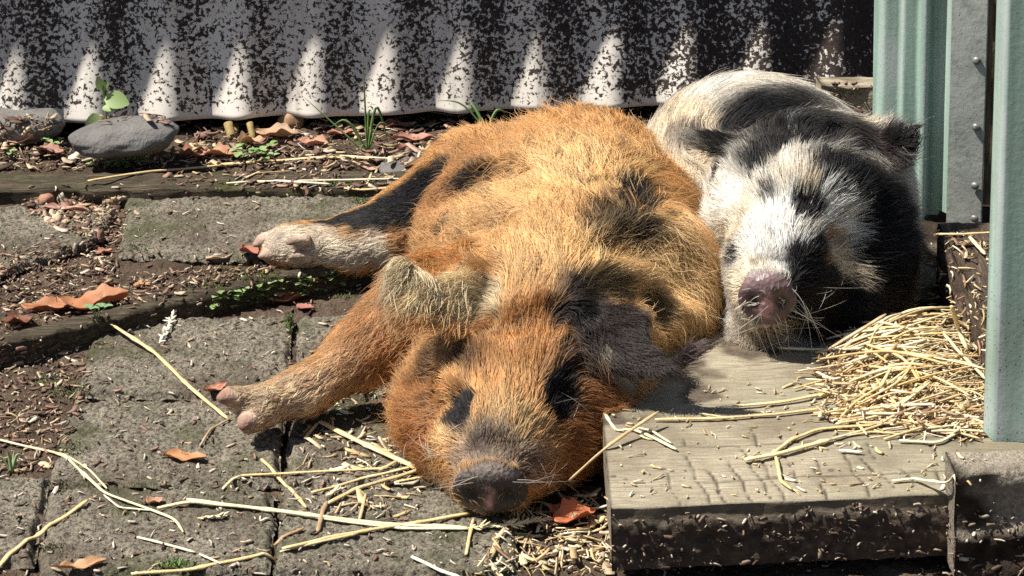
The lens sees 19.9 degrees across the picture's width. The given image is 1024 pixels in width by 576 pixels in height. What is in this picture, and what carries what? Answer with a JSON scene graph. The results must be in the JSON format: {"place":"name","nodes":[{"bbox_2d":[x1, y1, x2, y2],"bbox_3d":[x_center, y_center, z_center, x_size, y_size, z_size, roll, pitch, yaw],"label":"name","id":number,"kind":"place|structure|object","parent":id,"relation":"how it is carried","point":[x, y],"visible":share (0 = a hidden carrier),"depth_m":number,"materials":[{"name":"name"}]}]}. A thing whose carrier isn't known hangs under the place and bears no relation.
{"place":"outdoors","nodes":[
{"label":"outdoors","id":0,"kind":"place"},
{"bbox_2d":[0,105,952,575],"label":"ground","id":1,"kind":"structure","parent":0,"point":[334,305],"depth_m":2.52,"materials":[{"name":"soil"}]},
{"bbox_2d":[0,451,22,472],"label":"grass tuft","id":2,"kind":"object","parent":1,"relation":"on","point":[11,465],"visible":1,"depth_m":2.20,"materials":[{"name":"green plant"}]},
{"bbox_2d":[0,310,33,322],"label":"dead leaf","id":3,"kind":"object","parent":1,"relation":"on","point":[12,316],"visible":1,"depth_m":2.50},
{"bbox_2d":[0,477,49,572],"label":"paver","id":4,"kind":"object","parent":1,"relation":"on","point":[11,488],"visible":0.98,"depth_m":2.11,"materials":[{"name":"concrete"}]},
{"bbox_2d":[0,107,65,144],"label":"river stone","id":5,"kind":"object","parent":1,"relation":"on","point":[51,132],"visible":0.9,"depth_m":2.94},
{"bbox_2d":[15,296,72,310],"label":"dead leaf","id":6,"kind":"object","parent":1,"relation":"on","point":[43,303],"visible":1,"depth_m":2.54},
{"bbox_2d":[0,204,114,284],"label":"paver","id":7,"kind":"object","parent":1,"relation":"on","point":[25,224],"visible":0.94,"depth_m":2.69,"materials":[{"name":"concrete"}]},
{"bbox_2d":[37,202,87,210],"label":"dead leaf","id":8,"kind":"object","parent":7,"relation":"on","point":[51,205],"visible":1,"depth_m":2.76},
{"bbox_2d":[47,283,128,309],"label":"dead leaf","id":9,"kind":"object","parent":1,"relation":"on","point":[103,293],"visible":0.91,"depth_m":2.54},
{"bbox_2d":[0,439,183,531],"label":"straw stalk","id":10,"kind":"object","parent":1,"relation":"on","point":[87,476],"visible":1,"depth_m":2.15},
{"bbox_2d":[85,77,128,125],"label":"weed","id":11,"kind":"object","parent":1,"relation":"on","point":[114,100],"visible":0.88,"depth_m":2.92,"materials":[{"name":"green plant"}]},
{"bbox_2d":[86,155,149,167],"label":"chickweed","id":12,"kind":"object","parent":1,"relation":"on","point":[135,159],"visible":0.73,"depth_m":2.89,"materials":[{"name":"green plant"}]},
{"bbox_2d":[68,115,178,157],"bbox_3d":[-0.381,-0.149,2.876,0.109,0.037,0.081,-2,20,0],"label":"river stone","id":13,"kind":"object","parent":1,"relation":"on","point":[129,136],"visible":0.98,"depth_m":2.85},
{"bbox_2d":[38,486,277,575],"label":"paver","id":14,"kind":"object","parent":1,"relation":"on","point":[262,535],"visible":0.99,"depth_m":2.08,"materials":[{"name":"concrete"}]},
{"bbox_2d":[0,499,88,567],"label":"straw stalk","id":15,"kind":"object","parent":14,"relation":"on","point":[36,536],"visible":1,"depth_m":2.08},
{"bbox_2d":[51,555,105,568],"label":"dead leaf","id":16,"kind":"object","parent":14,"relation":"on","point":[87,562],"visible":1,"depth_m":2.02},
{"bbox_2d":[136,536,195,552],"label":"straw stalk","id":17,"kind":"object","parent":14,"relation":"on","point":[166,544],"visible":1,"depth_m":2.05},
{"bbox_2d":[131,552,274,574],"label":"straw stalk","id":18,"kind":"object","parent":14,"relation":"on","point":[200,567],"visible":1,"depth_m":2.02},
{"bbox_2d":[186,498,468,529],"bbox_3d":[-0.135,0.163,2.089,0.215,0.004,0.015,4,21,16],"label":"straw stalk","id":19,"kind":"object","parent":14,"relation":"on","point":[417,528],"visible":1,"depth_m":2.07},
{"bbox_2d":[469,516,547,529],"bbox_3d":[0.002,0.167,2.075,0.066,0.016,0.019,-13,23,-28],"label":"seed head","id":20,"kind":"object","parent":19,"relation":"attached to","point":[511,523],"visible":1,"depth_m":2.07},
{"bbox_2d":[49,399,287,492],"bbox_3d":[-0.260,0.137,2.244,0.179,0.053,0.182,-2,20,0],"label":"paver","id":21,"kind":"object","parent":1,"relation":"on","point":[169,434],"visible":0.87,"depth_m":2.22,"materials":[{"name":"concrete"}]},
{"bbox_2d":[158,448,205,460],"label":"dead leaf","id":22,"kind":"object","parent":21,"relation":"on","point":[177,453],"visible":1,"depth_m":2.20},
{"bbox_2d":[73,315,293,403],"bbox_3d":[-0.264,0.078,2.408,0.177,0.053,0.189,-2,20,0],"label":"paver","id":23,"kind":"object","parent":1,"relation":"on","point":[125,350],"visible":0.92,"depth_m":2.39,"materials":[{"name":"concrete"}]},
{"bbox_2d":[158,309,176,343],"bbox_3d":[-0.288,0.031,2.452,0.013,0.007,0.069,-2,20,0],"label":"seed head","id":24,"kind":"object","parent":23,"relation":"on","point":[165,331],"visible":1,"depth_m":2.45},
{"bbox_2d":[110,323,228,418],"bbox_3d":[-0.274,0.065,2.360,0.012,0.009,0.229,-13,23,-28],"label":"straw stalk","id":25,"kind":"object","parent":23,"relation":"on","point":[176,373],"visible":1,"depth_m":2.37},
{"bbox_2d":[202,382,226,390],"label":"dead leaf","id":26,"kind":"object","parent":23,"relation":"on","point":[216,386],"visible":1,"depth_m":2.33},
{"bbox_2d":[0,266,381,370],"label":"edging board","id":27,"kind":"object","parent":1,"relation":"on","point":[67,333],"visible":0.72,"depth_m":2.48,"materials":[{"name":"wood"}]},
{"bbox_2d":[0,171,408,206],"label":"edging sleeper","id":28,"kind":"object","parent":1,"relation":"on","point":[14,188],"visible":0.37,"depth_m":2.80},
{"bbox_2d":[39,193,54,204],"bbox_3d":[-0.446,-0.085,2.803,0.015,0.013,0.015,-7,21,-14],"label":"acorn","id":29,"kind":"object","parent":28,"relation":"on","point":[47,198],"visible":0.86,"depth_m":2.80,"materials":[{"name":"orange plant"}]},
{"bbox_2d":[226,178,398,183],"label":"straw stalk","id":30,"kind":"object","parent":28,"relation":"on","point":[323,180],"visible":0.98,"depth_m":2.79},
{"bbox_2d":[198,142,234,155],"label":"dead leaf","id":31,"kind":"object","parent":1,"relation":"on","point":[220,148],"visible":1,"depth_m":2.92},
{"bbox_2d":[88,155,370,181],"bbox_3d":[-0.276,-0.122,2.871,0.293,0.022,0.062,-8,21,-17],"label":"straw stalk","id":32,"kind":"object","parent":1,"relation":"on","point":[197,167],"visible":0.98,"depth_m":2.89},
{"bbox_2d":[224,121,239,139],"bbox_3d":[-0.284,-0.160,2.963,0.015,0.022,0.035,-2,20,0],"label":"plant stub","id":33,"kind":"object","parent":1,"relation":"on","point":[230,127],"visible":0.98,"depth_m":2.95,"materials":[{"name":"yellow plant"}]},
{"bbox_2d":[118,194,371,266],"bbox_3d":[-0.246,-0.039,2.726,0.250,0.053,0.211,-2,20,0],"label":"paver","id":34,"kind":"object","parent":1,"relation":"on","point":[241,222],"visible":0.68,"depth_m":2.72,"materials":[{"name":"concrete"}]},
{"bbox_2d":[239,242,258,253],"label":"dead leaf","id":35,"kind":"object","parent":34,"relation":"on","point":[247,248],"visible":0.94,"depth_m":2.63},
{"bbox_2d":[246,121,259,137],"bbox_3d":[-0.262,-0.160,2.961,0.012,0.020,0.034,-2,20,0],"label":"plant stub","id":36,"kind":"object","parent":1,"relation":"on","point":[251,127],"visible":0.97,"depth_m":2.95,"materials":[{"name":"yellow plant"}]},
{"bbox_2d":[230,140,279,159],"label":"chickweed","id":37,"kind":"object","parent":1,"relation":"on","point":[250,150],"visible":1,"depth_m":2.91,"materials":[{"name":"green plant"}]},
{"bbox_2d":[254,122,299,136],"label":"dead leaf","id":38,"kind":"object","parent":1,"relation":"on","point":[277,129],"visible":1,"depth_m":2.95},
{"bbox_2d":[210,270,345,309],"bbox_3d":[-0.203,0.003,2.533,0.135,0.025,0.018,-13,23,-28],"label":"chickweed","id":39,"kind":"object","parent":1,"relation":"on","point":[235,296],"visible":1,"depth_m":2.53,"materials":[{"name":"green plant"}]},
{"bbox_2d":[260,458,306,507],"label":"straw stalk","id":40,"kind":"object","parent":1,"relation":"on","point":[281,480],"visible":1,"depth_m":2.15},
{"bbox_2d":[268,290,301,302],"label":"dead leaf","id":41,"kind":"object","parent":1,"relation":"on","point":[287,297],"visible":1,"depth_m":2.54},
{"bbox_2d":[277,114,304,128],"bbox_3d":[-0.225,-0.169,2.983,0.028,0.024,0.020,-2,20,0],"label":"bulb","id":42,"kind":"object","parent":1,"relation":"on","point":[290,120],"visible":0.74,"depth_m":2.98,"materials":[{"name":"brown plant"}]},
{"bbox_2d":[294,134,329,147],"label":"dead leaf","id":43,"kind":"object","parent":1,"relation":"on","point":[320,139],"visible":1,"depth_m":2.92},
{"bbox_2d":[0,105,662,575],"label":"leaf litter","id":44,"kind":"object","parent":1,"relation":"on","point":[80,225],"visible":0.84,"depth_m":2.64,"materials":[{"name":"plant"}]},
{"bbox_2d":[33,142,63,153],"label":"dead leaf","id":45,"kind":"object","parent":44,"relation":"on","point":[56,148],"visible":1,"depth_m":2.92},
{"bbox_2d":[83,303,112,319],"bbox_3d":[-0.345,0.020,2.443,0.024,0.013,0.013,-9,21,-18],"label":"clover","id":46,"kind":"object","parent":44,"relation":"on","point":[90,306],"visible":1,"depth_m":2.44,"materials":[{"name":"green plant"}]},
{"bbox_2d":[174,142,209,156],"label":"dead leaf","id":47,"kind":"object","parent":44,"relation":"on","point":[187,149],"visible":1,"depth_m":2.91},
{"bbox_2d":[234,130,269,142],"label":"dead leaf","id":48,"kind":"object","parent":44,"relation":"on","point":[243,137],"visible":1,"depth_m":2.93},
{"bbox_2d":[296,315,391,403],"bbox_3d":[-0.102,0.076,2.400,0.164,0.053,0.206,-2,20,0],"label":"paver","id":49,"kind":"object","parent":1,"relation":"on","point":[312,328],"visible":0.1,"depth_m":2.44,"materials":[{"name":"concrete"}]},
{"bbox_2d":[303,51,392,152],"bbox_3d":[-0.163,-0.184,2.887,0.091,0.108,0.020,0,20,4],"label":"grass tuft","id":50,"kind":"object","parent":1,"relation":"on","point":[368,135],"visible":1,"depth_m":2.89,"materials":[{"name":"green plant"}]},
{"bbox_2d":[281,402,448,491],"bbox_3d":[-0.080,0.137,2.230,0.189,0.053,0.178,-2,20,0],"label":"paver","id":51,"kind":"object","parent":1,"relation":"on","point":[295,456],"visible":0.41,"depth_m":2.21,"materials":[{"name":"concrete"}]},
{"bbox_2d":[242,467,386,475],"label":"straw stalk","id":52,"kind":"object","parent":51,"relation":"on","point":[316,471],"visible":1,"depth_m":2.16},
{"bbox_2d":[311,466,409,492],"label":"straw stalk","id":53,"kind":"object","parent":51,"relation":"on","point":[362,478],"visible":1,"depth_m":2.15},
{"bbox_2d":[319,420,415,468],"bbox_3d":[-0.105,0.120,2.202,0.007,0.005,0.137,-16,25,-35],"label":"straw stalk","id":54,"kind":"object","parent":51,"relation":"on","point":[370,446],"visible":0.95,"depth_m":2.20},
{"bbox_2d":[373,118,415,127],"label":"dead leaf","id":55,"kind":"object","parent":1,"relation":"on","point":[389,122],"visible":0.95,"depth_m":2.97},
{"bbox_2d":[273,487,520,575],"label":"paver","id":56,"kind":"object","parent":1,"relation":"on","point":[435,503],"visible":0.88,"depth_m":2.05,"materials":[{"name":"concrete"}]},
{"bbox_2d":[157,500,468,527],"bbox_3d":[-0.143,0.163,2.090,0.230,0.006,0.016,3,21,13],"label":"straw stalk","id":57,"kind":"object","parent":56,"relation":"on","point":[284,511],"visible":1,"depth_m":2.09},
{"bbox_2d":[280,533,357,552],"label":"straw stalk","id":58,"kind":"object","parent":56,"relation":"on","point":[330,539],"visible":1,"depth_m":2.05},
{"bbox_2d":[316,501,327,531],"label":"straw stalk","id":59,"kind":"object","parent":56,"relation":"on","point":[321,517],"visible":1,"depth_m":2.08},
{"bbox_2d":[328,469,418,504],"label":"straw stalk","id":60,"kind":"object","parent":56,"relation":"on","point":[345,494],"visible":0.98,"depth_m":2.14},
{"bbox_2d":[282,512,470,549],"bbox_3d":[-0.096,0.170,2.064,0.143,0.005,0.010,-10,22,-22],"label":"straw stalk","id":61,"kind":"object","parent":56,"relation":"on","point":[361,531],"visible":1,"depth_m":2.06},
{"bbox_2d":[411,555,459,575],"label":"straw stalk","id":62,"kind":"object","parent":56,"relation":"on","point":[428,564],"visible":1,"depth_m":2.01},
{"bbox_2d":[465,518,473,554],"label":"straw stalk","id":63,"kind":"object","parent":56,"relation":"on","point":[469,537],"visible":1,"depth_m":2.05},
{"bbox_2d":[379,147,424,172],"bbox_3d":[-0.068,-0.122,2.851,0.123,0.028,0.082,-2,20,0],"label":"river stone","id":64,"kind":"object","parent":1,"relation":"on","point":[386,166],"visible":0.17,"depth_m":2.83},
{"bbox_2d":[387,131,433,141],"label":"dead leaf","id":65,"kind":"object","parent":1,"relation":"on","point":[420,136],"visible":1,"depth_m":2.92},
{"bbox_2d":[0,88,861,568],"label":"moss","id":66,"kind":"object","parent":1,"relation":"on","point":[206,286],"visible":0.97,"depth_m":2.45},
{"bbox_2d":[0,0,873,122],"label":"corrugated shed","id":67,"kind":"structure","parent":1,"relation":"on","point":[176,60],"depth_m":2.96,"materials":[{"name":"metal"}]},
{"bbox_2d":[216,90,725,531],"bbox_3d":[-0.032,-0.009,2.328,0.390,0.155,0.628,-2,20,0],"label":"pig","id":68,"kind":"object","parent":1,"relation":"on","point":[544,293],"visible":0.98,"depth_m":2.21},
{"bbox_2d":[439,100,505,123],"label":"grass tuft","id":69,"kind":"object","parent":1,"relation":"on","point":[478,114],"visible":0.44,"depth_m":2.95,"materials":[{"name":"green plant"}]},
{"bbox_2d":[299,229,988,575],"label":"straw chaff","id":70,"kind":"object","parent":1,"relation":"on","point":[596,555],"visible":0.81,"depth_m":2.10,"materials":[{"name":"plant"}]},
{"bbox_2d":[548,497,595,522],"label":"dead leaf","id":71,"kind":"object","parent":70,"relation":"on","point":[567,510],"visible":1,"depth_m":2.09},
{"bbox_2d":[646,67,933,360],"bbox_3d":[0.216,-0.071,2.436,0.211,0.184,0.517,-2,20,0],"label":"pig","id":72,"kind":"object","parent":1,"relation":"on","point":[810,207],"visible":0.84,"depth_m":2.27},
{"bbox_2d":[602,310,1023,570],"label":"wooden step","id":73,"kind":"object","parent":1,"relation":"on","point":[734,369],"visible":0.62,"depth_m":2.02,"materials":[{"name":"wood"}]},
{"bbox_2d":[569,411,658,480],"bbox_3d":[0.077,0.116,2.084,0.072,0.041,0.024,-9,21,-20],"label":"straw stalk","id":74,"kind":"object","parent":73,"relation":"on","point":[627,432],"visible":1,"depth_m":2.08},
{"bbox_2d":[633,429,676,449],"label":"straw stalk","id":75,"kind":"object","parent":73,"relation":"on","point":[656,439],"visible":1,"depth_m":2.08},
{"bbox_2d":[655,408,817,420],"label":"straw stalk","id":76,"kind":"object","parent":73,"relation":"on","point":[738,416],"visible":1,"depth_m":2.11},
{"bbox_2d":[774,456,792,489],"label":"straw stalk","id":77,"kind":"object","parent":73,"relation":"on","point":[779,474],"visible":1,"depth_m":2.01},
{"bbox_2d":[743,438,832,460],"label":"straw stalk","id":78,"kind":"object","parent":73,"relation":"on","point":[801,447],"visible":1,"depth_m":2.05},
{"bbox_2d":[732,382,876,406],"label":"straw stalk","id":79,"kind":"object","parent":73,"relation":"on","point":[785,401],"visible":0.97,"depth_m":2.14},
{"bbox_2d":[771,424,874,452],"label":"straw stalk","id":80,"kind":"object","parent":73,"relation":"on","point":[788,441],"visible":1,"depth_m":2.08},
{"bbox_2d":[779,419,897,455],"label":"straw stalk","id":81,"kind":"object","parent":73,"relation":"on","point":[857,431],"visible":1,"depth_m":2.08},
{"bbox_2d":[797,309,984,445],"bbox_3d":[0.282,0.059,2.180,0.138,0.016,0.270,-2,20,0],"label":"straw heap","id":82,"kind":"object","parent":73,"relation":"on","point":[965,380],"visible":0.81,"depth_m":2.16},
{"bbox_2d":[779,344,900,350],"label":"straw stalk","id":83,"kind":"object","parent":82,"relation":"on","point":[834,349],"visible":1,"depth_m":2.22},
{"bbox_2d":[798,348,900,371],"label":"straw stalk","id":84,"kind":"object","parent":82,"relation":"on","point":[843,363],"visible":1,"depth_m":2.19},
{"bbox_2d":[815,313,886,353],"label":"straw stalk","id":85,"kind":"object","parent":82,"relation":"on","point":[856,332],"visible":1,"depth_m":2.21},
{"bbox_2d":[820,368,891,414],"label":"straw stalk","id":86,"kind":"object","parent":82,"relation":"on","point":[883,381],"visible":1,"depth_m":2.12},
{"bbox_2d":[812,326,906,359],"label":"straw stalk","id":87,"kind":"object","parent":82,"relation":"on","point":[873,340],"visible":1,"depth_m":2.22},
{"bbox_2d":[829,339,925,371],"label":"straw stalk","id":88,"kind":"object","parent":82,"relation":"on","point":[872,354],"visible":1,"depth_m":2.19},
{"bbox_2d":[819,350,937,359],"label":"straw stalk","id":89,"kind":"object","parent":82,"relation":"on","point":[864,352],"visible":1,"depth_m":2.19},
{"bbox_2d":[835,382,930,424],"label":"straw stalk","id":90,"kind":"object","parent":82,"relation":"on","point":[889,410],"visible":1,"depth_m":2.10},
{"bbox_2d":[837,380,929,421],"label":"straw stalk","id":91,"kind":"object","parent":82,"relation":"on","point":[902,400],"visible":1,"depth_m":2.11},
{"bbox_2d":[849,366,919,381],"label":"straw stalk","id":92,"kind":"object","parent":82,"relation":"on","point":[871,373],"visible":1,"depth_m":2.16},
{"bbox_2d":[835,327,938,347],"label":"straw stalk","id":93,"kind":"object","parent":82,"relation":"on","point":[879,332],"visible":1,"depth_m":2.23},
{"bbox_2d":[857,354,916,403],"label":"straw stalk","id":94,"kind":"object","parent":82,"relation":"on","point":[893,384],"visible":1,"depth_m":2.14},
{"bbox_2d":[866,343,919,380],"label":"straw stalk","id":95,"kind":"object","parent":82,"relation":"on","point":[898,356],"visible":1,"depth_m":2.18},
{"bbox_2d":[853,403,935,411],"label":"straw stalk","id":96,"kind":"object","parent":82,"relation":"on","point":[907,404],"visible":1,"depth_m":2.11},
{"bbox_2d":[845,390,951,417],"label":"straw stalk","id":97,"kind":"object","parent":82,"relation":"on","point":[922,399],"visible":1,"depth_m":2.11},
{"bbox_2d":[883,415,952,439],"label":"straw stalk","id":98,"kind":"object","parent":82,"relation":"on","point":[908,431],"visible":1,"depth_m":2.08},
{"bbox_2d":[868,332,970,338],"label":"straw stalk","id":99,"kind":"object","parent":82,"relation":"on","point":[931,333],"visible":0.97,"depth_m":2.22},
{"bbox_2d":[869,365,969,395],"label":"straw stalk","id":100,"kind":"object","parent":82,"relation":"on","point":[951,384],"visible":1,"depth_m":2.14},
{"bbox_2d":[857,412,982,418],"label":"straw stalk","id":101,"kind":"object","parent":82,"relation":"on","point":[892,413],"visible":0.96,"depth_m":2.10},
{"bbox_2d":[893,350,950,365],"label":"straw stalk","id":102,"kind":"object","parent":82,"relation":"on","point":[922,357],"visible":1,"depth_m":2.17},
{"bbox_2d":[873,366,971,393],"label":"straw stalk","id":103,"kind":"object","parent":82,"relation":"on","point":[925,376],"visible":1,"depth_m":2.14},
{"bbox_2d":[889,306,956,322],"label":"straw stalk","id":104,"kind":"object","parent":82,"relation":"on","point":[919,310],"visible":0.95,"depth_m":2.27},
{"bbox_2d":[899,425,970,443],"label":"straw stalk","id":105,"kind":"object","parent":82,"relation":"on","point":[933,442],"visible":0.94,"depth_m":2.06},
{"bbox_2d":[950,305,968,349],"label":"straw stalk","id":106,"kind":"object","parent":82,"relation":"on","point":[957,326],"visible":1,"depth_m":2.12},
{"bbox_2d":[943,333,984,378],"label":"straw stalk","id":107,"kind":"object","parent":82,"relation":"on","point":[967,360],"visible":0.84,"depth_m":2.17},
{"bbox_2d":[892,474,957,484],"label":"straw stalk","id":108,"kind":"object","parent":73,"relation":"on","point":[926,480],"visible":1,"depth_m":1.99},
{"bbox_2d":[983,0,1023,442],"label":"fibreglass panel","id":109,"kind":"object","parent":73,"relation":"on","point":[1003,418],"visible":1,"depth_m":1.96,"materials":[{"name":"plastic"}]},
{"bbox_2d":[609,81,1023,575],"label":"mud chips","id":110,"kind":"object","parent":1,"relation":"on","point":[821,550],"visible":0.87,"depth_m":1.98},
{"bbox_2d":[816,76,872,117],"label":"weathered beam","id":111,"kind":"structure","parent":1,"relation":"on","point":[865,98],"depth_m":2.82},
{"bbox_2d":[914,204,989,311],"bbox_3d":[0.430,-0.015,2.468,0.386,0.050,0.247,-2,20,0],"label":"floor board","id":112,"kind":"object","parent":1,"relation":"on","point":[930,222],"visible":0.06,"depth_m":2.45,"materials":[{"name":"brown wood"}]},
{"bbox_2d":[872,0,951,216],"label":"fibreglass panel","id":113,"kind":"object","parent":112,"relation":"on","point":[911,56],"visible":0.65,"depth_m":2.49,"materials":[{"name":"plastic"}]},
{"bbox_2d":[946,0,988,223],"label":"metal flashing","id":114,"kind":"object","parent":113,"relation":"attached to","point":[968,65],"visible":0.93,"depth_m":2.47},
{"bbox_2d":[936,222,989,378],"bbox_3d":[0.386,0.044,2.233,0.083,0.102,0.316,-2,20,0],"label":"side board","id":115,"kind":"object","parent":1,"relation":"on","point":[946,258],"visible":0.35,"depth_m":2.28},
{"bbox_2d":[924,232,988,235],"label":"straw stalk","id":116,"kind":"object","parent":115,"relation":"on","point":[970,233],"visible":0.88,"depth_m":2.32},
{"bbox_2d":[944,450,1023,575],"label":"timber block","id":117,"kind":"structure","parent":1,"relation":"on","point":[1000,474],"depth_m":1.97,"materials":[{"name":"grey wood"}]},
{"bbox_2d":[982,0,996,204],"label":"gap post","id":118,"kind":"object","parent":1,"relation":"on","point":[989,104],"visible":0.08,"depth_m":2.54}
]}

